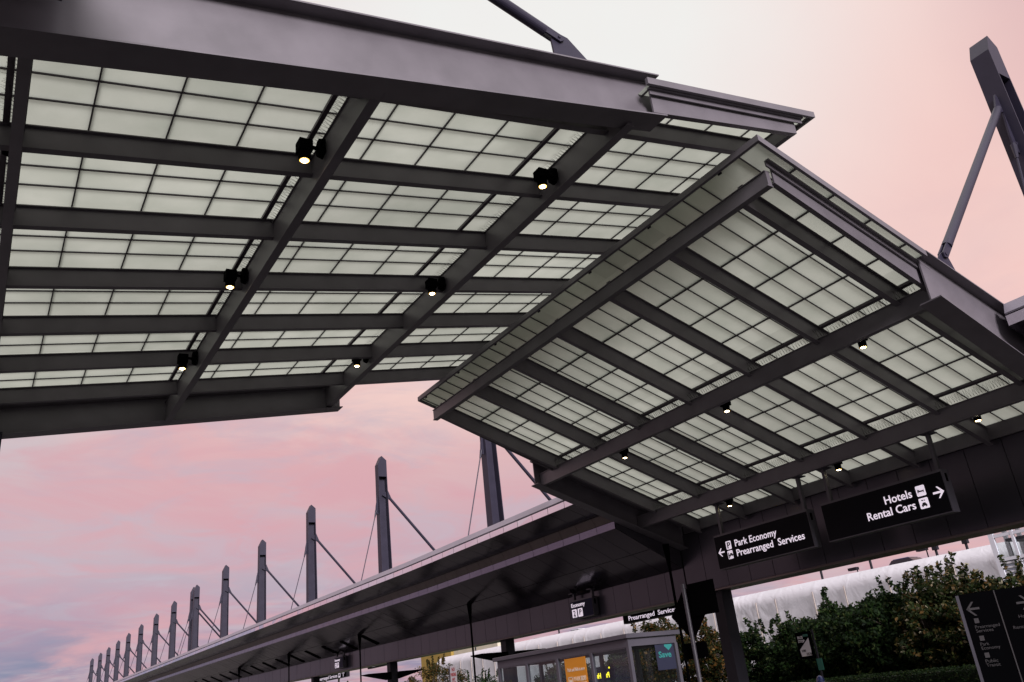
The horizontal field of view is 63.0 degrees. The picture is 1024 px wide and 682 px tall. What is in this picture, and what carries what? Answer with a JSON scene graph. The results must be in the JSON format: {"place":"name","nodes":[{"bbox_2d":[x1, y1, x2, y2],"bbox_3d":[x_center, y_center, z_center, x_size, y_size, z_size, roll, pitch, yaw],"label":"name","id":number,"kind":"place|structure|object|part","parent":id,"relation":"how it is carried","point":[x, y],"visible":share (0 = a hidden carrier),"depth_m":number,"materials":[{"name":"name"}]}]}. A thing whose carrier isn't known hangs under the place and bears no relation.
{"place":"outdoors","nodes":[
{"label":"outdoors","id":0,"kind":"place"},
{"bbox_2d":[421,642,500,681],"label":"beige building","id":1,"kind":"structure","parent":0,"point":[435,657],"depth_m":144.50,"materials":[{"name":"concrete"}]},
{"bbox_2d":[0,0,1023,681],"label":"sky","id":2,"kind":"structure","parent":0,"point":[101,532],"materials":[{"name":"pink"}]},
{"bbox_2d":[816,675,824,681],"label":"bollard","id":3,"kind":"object","parent":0,"point":[820,678],"visible":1,"depth_m":30.79,"materials":[{"name":"blue paint"}]},
{"bbox_2d":[987,528,1023,585],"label":"stair tower","id":4,"kind":"structure","parent":0,"point":[1019,537],"depth_m":43.19,"materials":[{"name":"white metal"}]},
{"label":"pavement","id":5,"kind":"structure","parent":0,"visible":0},
{"bbox_2d":[287,654,289,681],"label":"soffit pole","id":6,"kind":"object","parent":5,"relation":"on","point":[288,656],"visible":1,"depth_m":71.51,"materials":[{"name":"black metal"}]},
{"bbox_2d":[311,677,319,681],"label":"column","id":7,"kind":"structure","parent":5,"relation":"on","point":[315,679],"depth_m":71.69,"materials":[{"name":"metal"}]},
{"bbox_2d":[358,634,361,681],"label":"soffit pole","id":8,"kind":"object","parent":5,"relation":"on","point":[359,638],"visible":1,"depth_m":58.96,"materials":[{"name":"black metal"}]},
{"bbox_2d":[387,662,397,681],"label":"column","id":9,"kind":"structure","parent":5,"relation":"on","point":[392,667],"depth_m":58.98,"materials":[{"name":"metal"}]},
{"bbox_2d":[362,669,422,679],"bbox_3d":[-8.426,23.678,59.071,4.200,0.480,1.240,8,-27,-31],"label":"uplight","id":10,"kind":"object","parent":9,"relation":"attached to","point":[387,675],"visible":0.93,"depth_m":58.55,"materials":[{"name":"black metal"}]},
{"bbox_2d":[448,665,456,681],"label":"parking sign","id":11,"kind":"object","parent":5,"relation":"on","point":[452,673],"visible":1,"depth_m":44.06,"materials":[{"name":"white paint"}]},
{"bbox_2d":[467,603,476,681],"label":"soffit pole","id":12,"kind":"object","parent":5,"relation":"on","point":[469,607],"visible":1,"depth_m":46.17,"materials":[{"name":"black metal"}]},
{"bbox_2d":[500,639,517,681],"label":"column","id":13,"kind":"structure","parent":5,"relation":"on","point":[510,674],"depth_m":46.48,"materials":[{"name":"metal"}]},
{"bbox_2d":[471,648,545,660],"bbox_3d":[-0.170,17.668,46.753,4.200,0.480,1.240,8,-27,-31],"label":"uplight","id":14,"kind":"object","parent":13,"relation":"attached to","point":[488,656],"visible":0.57,"depth_m":46.01,"materials":[{"name":"black metal"}]},
{"bbox_2d":[493,630,683,681],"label":"bus shelter","id":15,"kind":"object","parent":5,"relation":"on","point":[629,643],"visible":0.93,"depth_m":28.90,"materials":[{"name":"metal"}]},
{"bbox_2d":[564,656,587,681],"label":"poster","id":16,"kind":"object","parent":15,"relation":"attached to","point":[576,669],"visible":1,"depth_m":28.93,"materials":[{"name":"orange paper"}]},
{"bbox_2d":[596,665,615,680],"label":"led display","id":17,"kind":"object","parent":15,"relation":"in","point":[610,671],"visible":0.53,"depth_m":31.36,"materials":[{"name":"yellow plastic"}]},
{"bbox_2d":[654,643,676,669],"bbox_3d":[5.037,10.342,27.347,0.800,0.780,0.023,8,-27,-31],"label":"poster","id":18,"kind":"object","parent":15,"relation":"attached to","point":[665,656],"visible":1,"depth_m":27.34,"materials":[{"name":"blue paper"}]},
{"bbox_2d":[662,544,690,681],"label":"soffit pole","id":19,"kind":"object","parent":5,"relation":"on","point":[666,549],"visible":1,"depth_m":33.25,"materials":[{"name":"black metal"}]},
{"bbox_2d":[672,579,718,681],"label":"sign post","id":20,"kind":"object","parent":5,"relation":"on","point":[697,602],"visible":1,"depth_m":29.96,"materials":[{"name":"black metal"}]},
{"bbox_2d":[715,590,748,681],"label":"column","id":21,"kind":"structure","parent":5,"relation":"on","point":[732,647],"depth_m":33.13,"materials":[{"name":"metal"}]},
{"bbox_2d":[227,430,1023,681],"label":"panelled wall beam","id":22,"kind":"structure","parent":21,"relation":"on","point":[987,481],"depth_m":31.20,"materials":[{"name":"metal"}]},
{"bbox_2d":[87,658,102,681],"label":"support mast","id":23,"kind":"object","parent":22,"relation":"on","point":[90,675],"visible":1,"depth_m":199.13,"materials":[{"name":"metal"}]},
{"bbox_2d":[93,653,112,681],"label":"support mast","id":24,"kind":"object","parent":22,"relation":"on","point":[98,671],"visible":1,"depth_m":187.87,"materials":[{"name":"metal"}]},
{"bbox_2d":[100,647,122,681],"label":"support mast","id":25,"kind":"object","parent":22,"relation":"on","point":[107,666],"visible":0.92,"depth_m":177.80,"materials":[{"name":"metal"}]},
{"bbox_2d":[320,671,349,681],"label":"overhead sign","id":26,"kind":"object","parent":22,"relation":"attached to","point":[333,676],"visible":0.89,"depth_m":72.50,"materials":[{"name":"black metal"}]},
{"bbox_2d":[368,664,386,668],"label":"overhead sign","id":27,"kind":"object","parent":22,"relation":"attached to","point":[377,666],"visible":0.1,"depth_m":65.46,"materials":[{"name":"black metal"}]},
{"bbox_2d":[114,497,682,681],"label":"platform canopy","id":28,"kind":"object","parent":22,"relation":"attached to","point":[554,550],"visible":1,"depth_m":46.10,"materials":[{"name":"metal"}]},
{"bbox_2d":[107,640,134,681],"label":"support mast","id":29,"kind":"object","parent":28,"relation":"on","point":[116,662],"visible":0.91,"depth_m":167.44,"materials":[{"name":"metal"}]},
{"bbox_2d":[116,633,146,679],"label":"support mast","id":30,"kind":"object","parent":28,"relation":"on","point":[127,656],"visible":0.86,"depth_m":157.48,"materials":[{"name":"metal"}]},
{"bbox_2d":[128,624,160,673],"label":"support mast","id":31,"kind":"object","parent":28,"relation":"on","point":[139,647],"visible":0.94,"depth_m":146.99,"materials":[{"name":"metal"}]},
{"bbox_2d":[142,614,177,668],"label":"support mast","id":32,"kind":"object","parent":28,"relation":"on","point":[154,638],"visible":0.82,"depth_m":135.99,"materials":[{"name":"metal"}]},
{"bbox_2d":[159,601,198,661],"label":"support mast","id":33,"kind":"object","parent":28,"relation":"on","point":[172,631],"visible":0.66,"depth_m":124.98,"materials":[{"name":"metal"}]},
{"bbox_2d":[177,587,219,654],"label":"support mast","id":34,"kind":"object","parent":28,"relation":"on","point":[189,618],"visible":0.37,"depth_m":114.80,"materials":[{"name":"metal"}]},
{"bbox_2d":[180,585,219,653],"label":"support mast","id":35,"kind":"object","parent":28,"relation":"on","point":[195,619],"visible":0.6,"depth_m":113.41,"materials":[{"name":"metal"}]},
{"bbox_2d":[208,565,255,642],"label":"support mast","id":36,"kind":"object","parent":28,"relation":"on","point":[224,597],"visible":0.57,"depth_m":101.22,"materials":[{"name":"metal"}]},
{"bbox_2d":[243,539,299,628],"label":"support mast","id":37,"kind":"object","parent":28,"relation":"on","point":[260,582],"visible":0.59,"depth_m":89.21,"materials":[{"name":"metal"}]},
{"bbox_2d":[291,505,355,608],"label":"support mast","id":38,"kind":"object","parent":28,"relation":"on","point":[310,552],"visible":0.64,"depth_m":76.89,"materials":[{"name":"metal"}]},
{"bbox_2d":[334,651,346,668],"bbox_3d":[-13.425,25.022,65.412,0.450,1.180,1.900,8,-27,-31],"label":"zone sign","id":39,"kind":"object","parent":28,"relation":"hanging from","point":[340,662],"visible":1,"depth_m":64.95,"materials":[{"name":"black metal"}]},
{"bbox_2d":[361,456,435,580],"bbox_3d":[-7.604,14.992,64.778,10.443,12.110,0.690,8,-27,-31],"label":"support mast","id":40,"kind":"object","parent":28,"relation":"on","point":[383,496],"visible":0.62,"depth_m":64.13,"materials":[{"name":"metal"}]},
{"bbox_2d":[468,437,551,534],"bbox_3d":[0.901,8.712,52.109,10.443,12.110,0.690,8,-27,-31],"label":"support mast","id":41,"kind":"object","parent":28,"relation":"attached to","point":[492,488],"visible":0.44,"depth_m":50.81,"materials":[{"name":"metal"}]},
{"bbox_2d":[568,588,598,619],"bbox_3d":[3.473,12.676,40.213,0.450,1.220,1.890,8,-27,-31],"label":"zone sign","id":42,"kind":"object","parent":28,"relation":"hanging from","point":[585,607],"visible":1,"depth_m":39.89,"materials":[{"name":"black metal"}]},
{"bbox_2d":[623,605,674,623],"bbox_3d":[6.674,12.467,40.021,0.450,1.620,4.262,8,-27,-31],"label":"overhead sign","id":43,"kind":"object","parent":28,"relation":"hanging from","point":[650,615],"visible":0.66,"depth_m":39.80,"materials":[{"name":"black metal"}]},
{"bbox_2d":[418,134,1023,550],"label":"glass canopy","id":44,"kind":"object","parent":22,"relation":"attached to","point":[760,284],"visible":1,"depth_m":24.21,"materials":[{"name":"glass"}]},
{"bbox_2d":[618,448,628,458],"bbox_3d":[3.841,3.847,29.323,0.460,0.540,0.260,8,-27,-31],"label":"spotlight","id":45,"kind":"object","parent":44,"relation":"attached to","point":[623,453],"visible":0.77,"depth_m":29.25,"materials":[{"name":"black metal"}]},
{"bbox_2d":[720,401,730,411],"bbox_3d":[6.429,1.888,25.480,0.460,0.540,0.260,8,-27,-31],"label":"spotlight","id":46,"kind":"object","parent":44,"relation":"attached to","point":[726,407],"visible":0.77,"depth_m":25.40,"materials":[{"name":"black metal"}]},
{"bbox_2d":[724,498,732,506],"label":"spotlight","id":47,"kind":"object","parent":44,"relation":"attached to","point":[729,502],"visible":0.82,"depth_m":30.91,"materials":[{"name":"black metal"}]},
{"bbox_2d":[709,475,821,569],"bbox_3d":[8.717,6.436,29.259,0.450,2.384,4.392,8,-27,-31],"label":"hanging sign","id":48,"kind":"object","parent":44,"relation":"hanging from","point":[790,534],"visible":1,"depth_m":28.66,"materials":[{"name":"black metal"}]},
{"bbox_2d":[832,462,842,470],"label":"spotlight","id":49,"kind":"object","parent":44,"relation":"attached to","point":[837,466],"visible":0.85,"depth_m":27.11,"materials":[{"name":"black metal"}]},
{"bbox_2d":[858,338,867,348],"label":"spotlight","id":50,"kind":"object","parent":44,"relation":"attached to","point":[862,344],"visible":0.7,"depth_m":21.61,"materials":[{"name":"black metal"}]},
{"bbox_2d":[815,431,960,541],"bbox_3d":[11.249,4.531,25.496,0.450,2.348,4.312,8,-27,-31],"label":"hanging sign","id":51,"kind":"object","parent":44,"relation":"hanging from","point":[921,497],"visible":1,"depth_m":24.92,"materials":[{"name":"black metal"}]},
{"bbox_2d":[973,415,981,421],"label":"spotlight","id":52,"kind":"object","parent":44,"relation":"attached to","point":[977,418],"visible":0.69,"depth_m":23.43,"materials":[{"name":"black metal"}]},
{"bbox_2d":[1003,295,1023,335],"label":"platform canopy","id":53,"kind":"object","parent":22,"relation":"attached to","point":[1014,311],"visible":1,"depth_m":20.13,"materials":[{"name":"metal"}]},
{"bbox_2d":[937,36,1023,257],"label":"support mast","id":54,"kind":"object","parent":53,"relation":"on","point":[1006,109],"visible":0.96,"depth_m":25.92,"materials":[{"name":"metal"}]},
{"bbox_2d":[794,629,824,677],"bbox_3d":[11.684,12.591,32.393,0.118,2.620,1.040,8,-27,-31],"label":"bus stop sign","id":55,"kind":"object","parent":5,"relation":"on","point":[805,646],"visible":1,"depth_m":32.64,"materials":[{"name":"metal"}]},
{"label":"lawn","id":56,"kind":"structure","parent":0,"visible":0},
{"bbox_2d":[404,653,469,681],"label":"tree","id":57,"kind":"object","parent":56,"relation":"on","point":[432,671],"visible":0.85,"depth_m":95.59,"materials":[{"name":"green plant"}]},
{"bbox_2d":[466,667,503,681],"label":"tree","id":58,"kind":"object","parent":56,"relation":"on","point":[485,679],"visible":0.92,"depth_m":84.69,"materials":[{"name":"green plant"}]},
{"bbox_2d":[534,662,564,681],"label":"tree","id":59,"kind":"object","parent":56,"relation":"on","point":[551,672],"visible":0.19,"depth_m":63.79,"materials":[{"name":"green plant"}]},
{"bbox_2d":[548,663,592,681],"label":"tree","id":60,"kind":"object","parent":56,"relation":"on","point":[589,672],"visible":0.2,"depth_m":58.58,"materials":[{"name":"green plant"}]},
{"bbox_2d":[598,651,651,681],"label":"tree","id":61,"kind":"object","parent":56,"relation":"on","point":[618,662],"visible":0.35,"depth_m":53.47,"materials":[{"name":"green plant"}]},
{"bbox_2d":[623,617,695,681],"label":"tree","id":62,"kind":"object","parent":56,"relation":"on","point":[650,670],"visible":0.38,"depth_m":51.06,"materials":[{"name":"green plant"}]},
{"bbox_2d":[683,617,727,681],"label":"tree","id":63,"kind":"object","parent":56,"relation":"on","point":[715,665],"visible":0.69,"depth_m":48.09,"materials":[{"name":"green plant"}]},
{"bbox_2d":[740,617,778,681],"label":"tree","id":64,"kind":"object","parent":56,"relation":"on","point":[753,645],"visible":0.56,"depth_m":42.54,"materials":[{"name":"green plant"}]},
{"bbox_2d":[757,610,815,681],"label":"tree","id":65,"kind":"object","parent":56,"relation":"on","point":[780,663],"visible":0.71,"depth_m":40.48,"materials":[{"name":"green plant"}]},
{"bbox_2d":[769,604,820,655],"bbox_3d":[15.444,15.852,43.006,5.056,4.320,4.874,8,-27,-31],"label":"tree","id":66,"kind":"object","parent":56,"relation":"on","point":[800,622],"visible":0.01,"depth_m":43.33,"materials":[{"name":"green plant"}]},
{"bbox_2d":[791,586,861,677],"bbox_3d":[15.644,13.923,39.187,5.006,4.851,4.880,8,-27,-31],"label":"tree","id":67,"kind":"object","parent":56,"relation":"on","point":[825,626],"visible":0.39,"depth_m":38.54,"materials":[{"name":"green plant"}]},
{"bbox_2d":[832,575,937,674],"bbox_3d":[16.549,12.778,36.755,4.523,4.867,4.712,8,-27,-31],"label":"tree","id":68,"kind":"object","parent":56,"relation":"on","point":[872,639],"visible":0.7,"depth_m":36.16,"materials":[{"name":"green plant"}]},
{"bbox_2d":[792,664,980,681],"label":"clipped hedge","id":69,"kind":"object","parent":56,"relation":"on","point":[965,673],"visible":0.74,"depth_m":30.87,"materials":[{"name":"green plant"}]},
{"bbox_2d":[892,575,929,670],"bbox_3d":[18.606,13.626,39.134,5.326,4.742,5.193,8,-27,-31],"label":"tree","id":70,"kind":"object","parent":56,"relation":"on","point":[899,585],"visible":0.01,"depth_m":39.15,"materials":[{"name":"green plant"}]},
{"bbox_2d":[890,551,973,669],"bbox_3d":[17.945,11.637,34.932,4.364,5.245,4.438,8,-27,-31],"label":"tree","id":71,"kind":"object","parent":56,"relation":"on","point":[929,602],"visible":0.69,"depth_m":34.38,"materials":[{"name":"green plant"}]},
{"bbox_2d":[942,570,979,659],"bbox_3d":[20.213,12.318,36.842,4.896,5.019,4.806,-17,-25,23],"label":"tree","id":72,"kind":"object","parent":56,"relation":"on","point":[956,580],"visible":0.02,"depth_m":36.94,"materials":[{"name":"green plant"}]},
{"bbox_2d":[942,555,1023,664],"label":"tree","id":73,"kind":"object","parent":56,"relation":"on","point":[959,635],"visible":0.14,"depth_m":32.98,"materials":[{"name":"green plant"}]},
{"bbox_2d":[997,554,1023,585],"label":"tree","id":74,"kind":"object","parent":56,"relation":"on","point":[999,556],"visible":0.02,"depth_m":34.87,"materials":[{"name":"green plant"}]},
{"bbox_3d":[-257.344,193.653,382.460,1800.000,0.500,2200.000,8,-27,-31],"label":"ground","id":75,"kind":"structure","parent":0,"visible":0},
{"bbox_2d":[436,542,1023,681],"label":"wrapped building","id":76,"kind":"structure","parent":75,"relation":"on","point":[798,601],"depth_m":70.24,"materials":[{"name":"fabric"}]},
{"bbox_2d":[848,567,858,571],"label":"roof lamp post","id":77,"kind":"object","parent":76,"relation":"on","point":[853,569],"visible":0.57,"depth_m":68.14,"materials":[{"name":"metal"}]},
{"bbox_2d":[889,557,922,564],"bbox_3d":[30.982,17.519,64.561,1.760,1.585,4.490,8,-27,-31],"label":"parked car","id":78,"kind":"object","parent":76,"relation":"on","point":[899,560],"visible":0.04,"depth_m":64.63,"materials":[{"name":"grey metal"}]},
{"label":"windows","id":79,"kind":"part","parent":78,"relation":"part of","materials":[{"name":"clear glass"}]},
{"bbox_2d":[916,548,928,556],"bbox_3d":[31.278,16.404,63.352,0.400,1.376,0.800,8,-27,-31],"label":"roof lamp post","id":80,"kind":"object","parent":76,"relation":"on","point":[925,549],"visible":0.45,"depth_m":63.32,"materials":[{"name":"metal"}]},
{"bbox_2d":[931,546,938,555],"bbox_3d":[31.705,14.838,63.007,0.300,3.886,0.400,8,-27,-31],"label":"roof lamp post","id":81,"kind":"object","parent":76,"relation":"on","point":[935,548],"visible":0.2,"depth_m":62.55,"materials":[{"name":"metal"}]},
{"bbox_2d":[961,539,968,548],"bbox_3d":[32.951,13.910,61.153,0.300,3.886,0.400,8,-27,-31],"label":"roof lamp post","id":82,"kind":"object","parent":76,"relation":"on","point":[965,542],"visible":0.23,"depth_m":60.70,"materials":[{"name":"metal"}]},
{"bbox_2d":[955,586,1023,681],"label":"wayfinding pylon","id":83,"kind":"object","parent":75,"relation":"on","point":[993,621],"visible":1,"depth_m":9.92,"materials":[{"name":"black metal"}]},
{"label":"pavement","id":84,"kind":"structure","parent":0,"visible":0},
{"bbox_3d":[-7.828,0.591,6.813,0.800,8.771,0.800,8,-27,-31],"label":"column","id":85,"kind":"object","parent":84,"relation":"on","visible":0},
{"bbox_2d":[0,0,814,438],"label":"glass canopy","id":86,"kind":"object","parent":85,"relation":"on","point":[156,178],"visible":0.92,"depth_m":17.11,"materials":[{"name":"glass"}]},
{"bbox_2d":[2,151,8,156],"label":"spotlight","id":87,"kind":"object","parent":86,"relation":"attached to","point":[5,153],"visible":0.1,"depth_m":12.99,"materials":[{"name":"black metal"}]},
{"bbox_2d":[177,351,197,369],"bbox_3d":[-8.774,0.516,22.552,0.470,0.540,0.260,8,-27,-31],"label":"spotlight","id":88,"kind":"object","parent":86,"relation":"attached to","point":[182,360],"visible":1,"depth_m":22.43,"materials":[{"name":"black metal"}]},
{"bbox_2d":[223,268,247,288],"bbox_3d":[-6.200,-1.421,18.728,0.470,0.540,0.260,8,-27,-31],"label":"spotlight","id":89,"kind":"object","parent":86,"relation":"attached to","point":[230,277],"visible":1,"depth_m":18.60,"materials":[{"name":"black metal"}]},
{"bbox_2d":[295,137,325,163],"bbox_3d":[-3.576,-3.398,14.827,0.470,0.540,0.260,8,-27,-31],"label":"spotlight","id":90,"kind":"object","parent":86,"relation":"attached to","point":[305,147],"visible":1,"depth_m":14.71,"materials":[{"name":"black metal"}]},
{"bbox_2d":[352,359,368,366],"bbox_3d":[-4.714,0.547,25.917,0.470,0.540,0.260,8,-27,-31],"label":"spotlight","id":91,"kind":"object","parent":86,"relation":"attached to","point":[356,362],"visible":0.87,"depth_m":25.75,"materials":[{"name":"black metal"}]},
{"bbox_2d":[425,277,445,294],"bbox_3d":[-2.009,-1.459,21.890,0.470,0.540,0.260,8,-27,-31],"label":"spotlight","id":92,"kind":"object","parent":86,"relation":"attached to","point":[432,285],"visible":1,"depth_m":21.78,"materials":[{"name":"black metal"}]},
{"bbox_2d":[533,167,557,188],"bbox_3d":[0.721,-3.494,17.828,0.470,0.540,0.260,8,-27,-31],"label":"spotlight","id":93,"kind":"object","parent":86,"relation":"attached to","point":[541,176],"visible":1,"depth_m":17.72,"materials":[{"name":"black metal"}]},
{"bbox_3d":[-12.902,-4.862,6.161,0.600,19.600,0.600,8,-27,-31],"label":"mast","id":94,"kind":"object","parent":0,"visible":0},
{"bbox_2d":[488,0,563,41],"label":"stay strut","id":95,"kind":"object","parent":94,"relation":"attached to","point":[527,19],"visible":0.86,"depth_m":15.49,"materials":[{"name":"paint"}]}
]}

